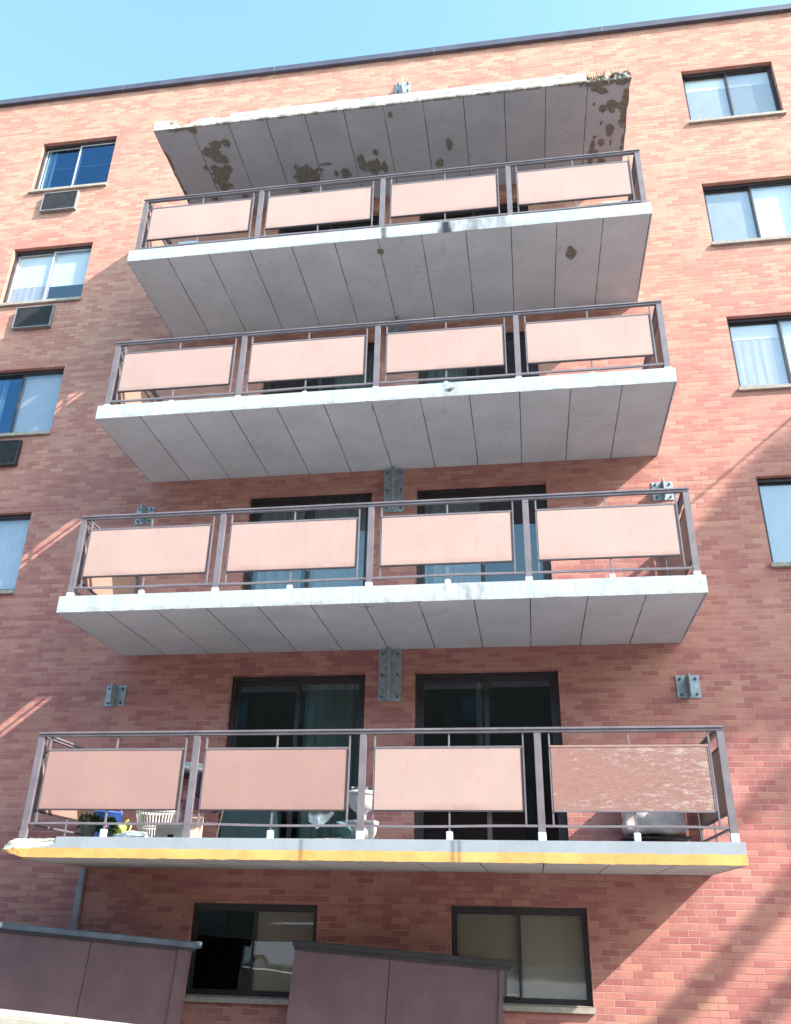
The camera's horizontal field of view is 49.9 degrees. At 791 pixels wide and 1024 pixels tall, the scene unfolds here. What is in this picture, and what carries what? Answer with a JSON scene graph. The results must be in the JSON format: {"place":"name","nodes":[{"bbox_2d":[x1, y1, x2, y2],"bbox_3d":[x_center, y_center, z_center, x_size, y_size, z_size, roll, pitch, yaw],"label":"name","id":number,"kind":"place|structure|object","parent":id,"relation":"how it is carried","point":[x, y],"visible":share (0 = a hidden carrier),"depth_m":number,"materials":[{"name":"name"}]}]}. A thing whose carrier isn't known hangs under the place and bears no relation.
{"place":"outdoors","nodes":[
{"label":"outdoors","id":0,"kind":"place"},
{"bbox_2d":[0,0,790,99],"label":"sky","id":1,"kind":"structure","parent":0,"point":[47,46],"materials":[{"name":"blue"}]},
{"bbox_2d":[602,200,626,205],"bbox_3d":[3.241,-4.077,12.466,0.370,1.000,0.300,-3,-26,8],"label":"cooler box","id":2,"kind":"object","parent":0,"point":[614,202],"visible":0.1,"depth_m":12.54,"materials":[{"name":"white plastic"}]},
{"label":"ground","id":3,"kind":"structure","parent":0,"visible":0},
{"bbox_2d":[0,1009,128,1023],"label":"wall","id":4,"kind":"structure","parent":3,"relation":"on","point":[13,1017],"depth_m":6.54,"materials":[{"name":"beige paint"}]},
{"bbox_2d":[0,922,202,1023],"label":"privacy screen","id":5,"kind":"object","parent":4,"relation":"on","point":[123,978],"visible":1,"depth_m":9.05,"materials":[{"name":"brown paint"}]},
{"bbox_2d":[0,3,790,1023],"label":"apartment building","id":6,"kind":"structure","parent":3,"relation":"on","point":[406,435],"depth_m":11.19,"materials":[{"name":"brick"}]},
{"bbox_2d":[0,514,30,593],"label":"window","id":7,"kind":"structure","parent":6,"relation":"in","point":[13,528],"depth_m":12.70,"materials":[{"name":"blue glass"}]},
{"bbox_2d":[0,369,63,437],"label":"window","id":8,"kind":"structure","parent":6,"relation":"in","point":[28,399],"depth_m":13.91,"materials":[{"name":"blue glass"}]},
{"bbox_2d":[0,245,91,306],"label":"window","id":9,"kind":"structure","parent":6,"relation":"in","point":[57,275],"depth_m":15.07,"materials":[{"name":"glass"}]},
{"bbox_2d":[27,139,115,193],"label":"window","id":10,"kind":"structure","parent":6,"relation":"in","point":[83,168],"depth_m":16.77,"materials":[{"name":"blue glass"}]},
{"bbox_2d":[76,812,100,836],"bbox_3d":[-3.323,3.392,9.214,0.274,0.304,0.267,-3,-26,8],"label":"potted plant","id":11,"kind":"object","parent":6,"relation":"on","point":[88,830],"visible":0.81,"depth_m":9.16,"materials":[{"name":"green plant"}]},
{"bbox_2d":[96,815,117,836],"bbox_3d":[-3.128,3.425,9.240,0.267,0.273,0.268,-3,-26,8],"label":"potted plant","id":12,"kind":"object","parent":6,"relation":"on","point":[110,829],"visible":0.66,"depth_m":9.21,"materials":[{"name":"green plant"}]},
{"bbox_2d":[93,810,123,836],"bbox_3d":[-3.355,3.631,9.889,0.350,0.454,0.350,-3,-26,8],"label":"bucket","id":13,"kind":"object","parent":6,"relation":"on","point":[118,815],"visible":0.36,"depth_m":9.80,"materials":[{"name":"blue plastic"}]},
{"bbox_2d":[106,819,131,836],"bbox_3d":[-3.108,3.537,9.444,0.351,0.249,0.183,6,-26,-11],"label":"watering can","id":14,"kind":"object","parent":6,"relation":"on","point":[121,829],"visible":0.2,"depth_m":9.40,"materials":[{"name":"plastic"}]},
{"bbox_2d":[113,830,150,836],"bbox_3d":[-2.763,3.386,8.905,0.418,0.100,0.224,-3,-26,8],"label":"paper scrap","id":15,"kind":"object","parent":6,"relation":"on","point":[131,833],"visible":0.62,"depth_m":8.85,"materials":[{"name":"white paper"}]},
{"bbox_2d":[135,810,184,836],"bbox_3d":[-2.694,3.583,9.647,0.573,0.357,0.399,-3,-26,8],"label":"laundry basket","id":16,"kind":"object","parent":6,"relation":"on","point":[145,828],"visible":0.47,"depth_m":9.56,"materials":[{"name":"white plastic"}]},
{"bbox_2d":[154,825,191,837],"bbox_3d":[-2.445,3.531,9.345,0.360,0.200,0.270,-3,-26,8],"label":"carton","id":17,"kind":"object","parent":6,"relation":"on","point":[168,830],"visible":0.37,"depth_m":9.29,"materials":[{"name":"cardboard"}]},
{"bbox_2d":[181,771,197,801],"bbox_3d":[-2.563,3.359,10.396,0.310,0.306,0.421,-3,-26,8],"label":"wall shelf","id":18,"kind":"object","parent":6,"relation":"attached to","point":[186,774],"depth_m":10.43,"materials":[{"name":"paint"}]},
{"bbox_2d":[184,761,202,772],"bbox_3d":[-2.519,3.150,10.461,0.412,0.159,0.300,-3,-26,8],"label":"plastic bag","id":19,"kind":"object","parent":18,"relation":"on","point":[188,765],"visible":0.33,"depth_m":10.36,"materials":[{"name":"white plastic"}]},
{"bbox_2d":[191,813,203,837],"bbox_3d":[-2.268,3.549,9.524,0.220,0.330,0.021,-3,-26,8],"label":"board","id":20,"kind":"object","parent":6,"relation":"on","point":[196,832],"visible":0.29,"depth_m":9.52,"materials":[{"name":"beige wood"}]},
{"bbox_2d":[182,772,223,837],"bbox_3d":[-2.138,3.369,9.712,0.440,0.838,0.464,-3,-26,8],"label":"folding chair","id":21,"kind":"object","parent":6,"relation":"on","point":[197,796],"visible":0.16,"depth_m":9.56,"materials":[{"name":"paint"}]},
{"bbox_2d":[219,811,282,837],"bbox_3d":[-1.648,3.581,9.679,0.640,0.430,0.440,-3,-26,8],"label":"storage bin","id":22,"kind":"object","parent":6,"relation":"on","point":[250,817],"visible":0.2,"depth_m":9.51,"materials":[{"name":"teal plastic"}]},
{"bbox_2d":[184,903,317,1004],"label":"window","id":23,"kind":"structure","parent":6,"relation":"in","point":[247,950],"depth_m":9.93,"materials":[{"name":"black glass"}]},
{"bbox_2d":[217,675,365,838],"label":"sliding door","id":24,"kind":"structure","parent":6,"relation":"in","point":[289,702],"depth_m":11.14,"materials":[{"name":"black glass"}]},
{"bbox_2d":[242,493,371,589],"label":"sliding door","id":25,"kind":"structure","parent":6,"relation":"in","point":[363,497],"depth_m":12.15,"materials":[{"name":"glass"}]},
{"bbox_2d":[262,342,373,394],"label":"sliding door","id":26,"kind":"structure","parent":6,"relation":"in","point":[370,346],"depth_m":13.37,"materials":[{"name":"black glass"}]},
{"bbox_2d":[308,811,333,828],"bbox_3d":[-0.755,3.116,8.636,0.260,0.198,0.079,-3,-26,8],"label":"cleaning rag","id":27,"kind":"object","parent":6,"relation":"hanging from","point":[319,817],"visible":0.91,"depth_m":8.65,"materials":[{"name":"white fabric"}]},
{"bbox_2d":[279,216,378,236],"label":"sliding door","id":28,"kind":"structure","parent":6,"relation":"in","point":[375,218],"depth_m":14.63,"materials":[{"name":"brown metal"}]},
{"bbox_2d":[331,820,351,838],"bbox_3d":[-0.568,3.389,8.948,0.225,0.277,0.190,-3,-26,8],"label":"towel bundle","id":29,"kind":"object","parent":6,"relation":"on","point":[342,832],"visible":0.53,"depth_m":8.89,"materials":[{"name":"teal fabric"}]},
{"bbox_2d":[344,815,378,838],"bbox_3d":[-0.366,3.391,9.079,0.372,0.304,0.372,-3,-26,8],"label":"bowl planter","id":30,"kind":"object","parent":6,"relation":"on","point":[369,832],"visible":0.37,"depth_m":8.95,"materials":[{"name":"ceramic"}]},
{"bbox_2d":[348,786,372,814],"bbox_3d":[-0.360,3.118,9.210,0.346,0.300,0.346,-3,-26,8],"label":"bowl planter","id":31,"kind":"object","parent":30,"relation":"on","point":[353,797],"visible":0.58,"depth_m":9.10,"materials":[{"name":"plastic"}]},
{"bbox_2d":[420,202,527,220],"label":"sliding door","id":32,"kind":"structure","parent":6,"relation":"in","point":[503,207],"depth_m":14.28,"materials":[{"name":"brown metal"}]},
{"bbox_2d":[418,331,538,383],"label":"sliding door","id":33,"kind":"structure","parent":6,"relation":"in","point":[510,355],"depth_m":13.65,"materials":[{"name":"black glass"}]},
{"bbox_2d":[416,484,551,583],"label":"sliding door","id":34,"kind":"structure","parent":6,"relation":"in","point":[525,489],"depth_m":12.05,"materials":[{"name":"brown metal"}]},
{"bbox_2d":[414,671,567,840],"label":"sliding door","id":35,"kind":"structure","parent":6,"relation":"in","point":[499,699],"depth_m":12.26,"materials":[{"name":"black glass"}]},
{"bbox_2d":[451,906,595,1013],"bbox_3d":[1.363,4.879,9.317,1.543,1.005,0.209,-3,-26,8],"label":"window","id":36,"kind":"structure","parent":6,"relation":"in","point":[548,948],"depth_m":9.42,"materials":[{"name":"grey glass"}]},
{"bbox_2d":[621,812,691,841],"bbox_3d":[2.881,3.365,9.536,0.720,0.582,0.359,-3,-26,8],"label":"covered air conditioner","id":37,"kind":"object","parent":6,"relation":"attached to","point":[660,834],"visible":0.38,"depth_m":9.34,"materials":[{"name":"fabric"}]},
{"bbox_2d":[682,65,786,124],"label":"window","id":38,"kind":"structure","parent":6,"relation":"in","point":[743,93],"depth_m":14.50,"materials":[{"name":"glass"}]},
{"bbox_2d":[702,179,790,246],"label":"window","id":39,"kind":"structure","parent":6,"relation":"in","point":[754,212],"depth_m":13.38,"materials":[{"name":"glass"}]},
{"bbox_2d":[727,315,790,391],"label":"window","id":40,"kind":"structure","parent":6,"relation":"in","point":[761,346],"depth_m":12.26,"materials":[{"name":"glass"}]},
{"bbox_2d":[756,477,790,567],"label":"window","id":41,"kind":"structure","parent":6,"relation":"in","point":[774,493],"depth_m":11.17,"materials":[{"name":"blue glass"}]},
{"bbox_2d":[286,940,513,1023],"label":"privacy screen","id":42,"kind":"object","parent":3,"relation":"on","point":[332,983],"visible":1,"depth_m":8.81,"materials":[{"name":"brown paint"}]}
]}

